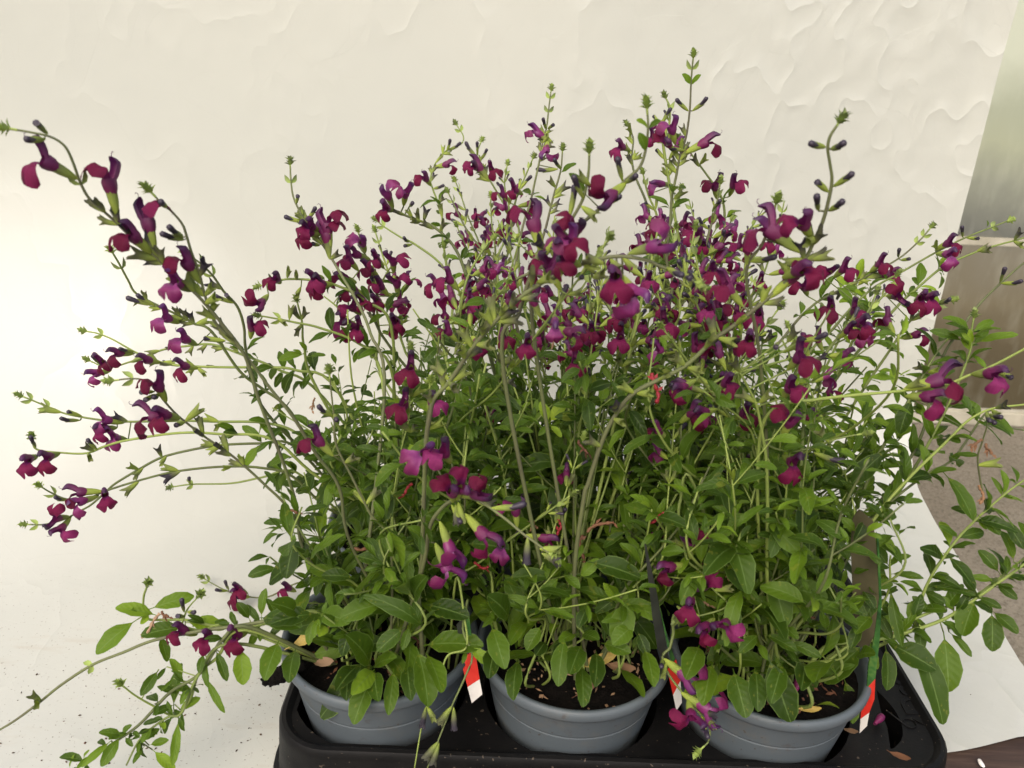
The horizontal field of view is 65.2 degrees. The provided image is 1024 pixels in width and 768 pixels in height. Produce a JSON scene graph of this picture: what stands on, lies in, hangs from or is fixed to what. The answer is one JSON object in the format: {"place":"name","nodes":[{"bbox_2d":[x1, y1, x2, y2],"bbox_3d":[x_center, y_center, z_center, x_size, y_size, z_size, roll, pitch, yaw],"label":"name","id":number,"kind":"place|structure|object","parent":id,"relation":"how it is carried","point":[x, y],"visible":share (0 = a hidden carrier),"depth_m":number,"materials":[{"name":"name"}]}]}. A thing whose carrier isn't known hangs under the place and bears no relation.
{"place":"outdoors","nodes":[
{"label":"outdoors","id":0,"kind":"place"},
{"bbox_2d":[912,423,1023,665],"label":"ground","id":1,"kind":"structure","parent":0,"point":[939,500],"depth_m":2.52,"materials":[{"name":"concrete"}]},
{"bbox_2d":[912,0,1023,426],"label":"greenhouse wall","id":2,"kind":"structure","parent":1,"relation":"on","point":[996,191],"depth_m":2.77,"materials":[{"name":"beige glass"}]},
{"bbox_2d":[945,736,1023,767],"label":"potting bench","id":3,"kind":"object","parent":1,"relation":"on","point":[1008,753],"depth_m":0.66,"materials":[{"name":"brown wood"}]},
{"bbox_2d":[0,0,1023,767],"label":"plastic sheet","id":4,"kind":"object","parent":3,"relation":"on","point":[204,118],"visible":0.47,"depth_m":0.95,"materials":[{"name":"white plastic"}]},
{"bbox_2d":[0,666,970,763],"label":"peat crumbs","id":5,"kind":"object","parent":4,"relation":"on","point":[134,714],"visible":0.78,"depth_m":0.65,"materials":[{"name":"black soil"}]},
{"bbox_2d":[273,539,946,767],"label":"carry tray","id":6,"kind":"object","parent":4,"relation":"on","point":[481,738],"visible":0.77,"depth_m":0.59,"materials":[{"name":"plastic"}]},
{"bbox_2d":[280,581,477,745],"bbox_3d":[-0.103,0.235,0.638,0.150,0.098,0.150,-13,28,-31],"label":"plant pot","id":7,"kind":"object","parent":6,"relation":"in","point":[378,725],"visible":0.3,"depth_m":0.58,"materials":[{"name":"plastic"}]},
{"bbox_2d":[260,656,305,686],"bbox_3d":[-0.165,0.208,0.577,0.032,0.015,0.014,-13,28,-30],"label":"peat lump","id":8,"kind":"object","parent":7,"relation":"in","point":[276,678],"visible":0.48,"depth_m":0.57,"materials":[{"name":"soil"}]},
{"bbox_2d":[284,635,306,649],"bbox_3d":[-0.150,0.186,0.592,0.039,0.020,0.010,-13,40,-16],"label":"yellow leaf","id":9,"kind":"object","parent":7,"relation":"on","point":[300,640],"visible":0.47,"depth_m":0.59,"materials":[{"name":"yellow plant"}]},
{"bbox_2d":[314,657,333,666],"bbox_3d":[-0.142,0.205,0.594,0.029,0.015,0.007,13,33,29],"label":"dry leaf","id":10,"kind":"object","parent":7,"relation":"in","point":[325,661],"visible":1,"depth_m":0.59,"materials":[{"name":"brown plant"}]},
{"bbox_2d":[0,119,709,767],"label":"salvia plant","id":11,"kind":"object","parent":7,"relation":"in","point":[414,583],"visible":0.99,"depth_m":0.54,"materials":[{"name":"green plant"}]},
{"bbox_2d":[457,617,481,702],"bbox_3d":[-0.030,0.194,0.562,0.019,0.078,0.006,2,24,0],"label":"plant label","id":12,"kind":"object","parent":7,"relation":"in","point":[473,684],"visible":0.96,"depth_m":0.57,"materials":[{"name":"red plastic"}]},
{"bbox_2d":[328,502,476,575],"bbox_3d":[-0.101,0.173,0.780,0.150,0.098,0.150,15,27,27],"label":"plant pot","id":13,"kind":"object","parent":6,"relation":"in","point":[345,546],"depth_m":0.75,"materials":[{"name":"plastic"}]},
{"bbox_2d":[13,230,615,610],"bbox_3d":[-0.151,0.029,0.687,0.503,0.436,0.311,9,24,15],"label":"salvia plant","id":14,"kind":"object","parent":13,"relation":"in","point":[361,446],"visible":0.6,"depth_m":0.65,"materials":[{"name":"green plant"}]},
{"bbox_2d":[490,526,624,583],"bbox_3d":[0.049,0.179,0.779,0.150,0.098,0.150,-7,25,-20],"label":"plant pot","id":15,"kind":"object","parent":6,"relation":"in","point":[507,571],"visible":0.02,"depth_m":0.74,"materials":[{"name":"plastic"}]},
{"bbox_2d":[342,47,779,562],"bbox_3d":[0.036,-0.054,0.692,0.374,0.444,0.440,7,24,12],"label":"salvia plant","id":16,"kind":"object","parent":15,"relation":"in","point":[376,282],"visible":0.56,"depth_m":0.69,"materials":[{"name":"green plant"}]},
{"bbox_2d":[478,581,671,753],"bbox_3d":[0.046,0.241,0.637,0.150,0.098,0.150,-10,26,-25],"label":"plant pot","id":17,"kind":"object","parent":6,"relation":"in","point":[608,718],"visible":0.46,"depth_m":0.58,"materials":[{"name":"plastic"}]},
{"bbox_2d":[585,652,615,666],"bbox_3d":[0.063,0.209,0.604,0.033,0.017,0.008,0,36,-5],"label":"yellow leaf","id":18,"kind":"object","parent":17,"relation":"on","point":[609,657],"visible":0.35,"depth_m":0.60,"materials":[{"name":"yellow plant"}]},
{"bbox_2d":[372,92,854,706],"bbox_3d":[0.055,0.008,0.583,0.288,0.426,0.273,2,24,0],"label":"salvia plant","id":19,"kind":"object","parent":17,"relation":"in","point":[572,592],"visible":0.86,"depth_m":0.56,"materials":[{"name":"green plant"}]},
{"bbox_2d":[606,662,635,671],"bbox_3d":[0.080,0.211,0.601,0.031,0.016,0.008,21,35,37],"label":"dry leaf","id":20,"kind":"object","parent":17,"relation":"in","point":[625,666],"visible":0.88,"depth_m":0.60,"materials":[{"name":"brown plant"}]},
{"bbox_2d":[644,544,681,708],"bbox_3d":[0.105,0.171,0.551,0.048,0.154,0.003,-6,25,-19],"label":"plant label","id":21,"kind":"object","parent":17,"relation":"in","point":[660,631],"visible":0.76,"depth_m":0.55,"materials":[{"name":"plastic"}]},
{"bbox_2d":[656,521,681,609],"bbox_3d":[0.199,0.186,0.778,0.150,0.098,0.150,16,27,28],"label":"plant pot","id":22,"kind":"object","parent":6,"relation":"in","point":[674,605],"visible":0.01,"depth_m":0.74,"materials":[{"name":"plastic"}]},
{"bbox_2d":[479,89,1023,575],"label":"salvia plant","id":23,"kind":"object","parent":22,"relation":"in","point":[881,269],"visible":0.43,"depth_m":0.67,"materials":[{"name":"green plant"}]},
{"bbox_2d":[669,606,871,762],"bbox_3d":[0.196,0.248,0.636,0.150,0.098,0.150,15,27,27],"label":"plant pot","id":24,"kind":"object","parent":6,"relation":"in","point":[766,733],"visible":0.33,"depth_m":0.58,"materials":[{"name":"plastic"}]},
{"bbox_2d":[794,678,799,691],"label":"fallen flower","id":25,"kind":"object","parent":24,"relation":"in","point":[796,685],"visible":0.41,"depth_m":0.59,"materials":[{"name":"purple plant"}]},
{"bbox_2d":[799,706,821,711],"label":"yellow leaf","id":26,"kind":"object","parent":24,"relation":"in","point":[814,709],"visible":0.82,"depth_m":0.57,"materials":[{"name":"yellow plant"}]},
{"bbox_2d":[604,189,1023,760],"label":"salvia plant","id":27,"kind":"object","parent":24,"relation":"in","point":[782,583],"visible":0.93,"depth_m":0.55,"materials":[{"name":"green plant"}]},
{"bbox_2d":[851,509,881,732],"bbox_3d":[0.246,0.175,0.563,0.045,0.197,0.012,5,24,6],"label":"plant label","id":28,"kind":"object","parent":24,"relation":"in","point":[870,578],"visible":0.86,"depth_m":0.55,"materials":[{"name":"plastic"}]},
{"bbox_2d":[844,728,857,733],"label":"dry leaf","id":29,"kind":"object","parent":6,"relation":"on","point":[851,730],"visible":0.88,"depth_m":0.60,"materials":[{"name":"brown plant"}]},
{"bbox_2d":[873,713,884,725],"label":"fallen flower","id":30,"kind":"object","parent":6,"relation":"on","point":[880,718],"visible":1,"depth_m":0.61,"materials":[{"name":"purple plant"}]},
{"bbox_2d":[887,750,910,759],"bbox_3d":[0.281,0.270,0.583,0.005,0.010,0.018,-13,27,-28],"label":"dry leaf","id":31,"kind":"object","parent":6,"relation":"on","point":[900,756],"visible":1,"depth_m":0.58,"materials":[{"name":"brown plant"}]},
{"bbox_2d":[977,758,984,767],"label":"paint chip","id":32,"kind":"object","parent":3,"relation":"on","point":[981,763],"visible":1,"depth_m":0.65,"materials":[{"name":"white paint"}]}
]}

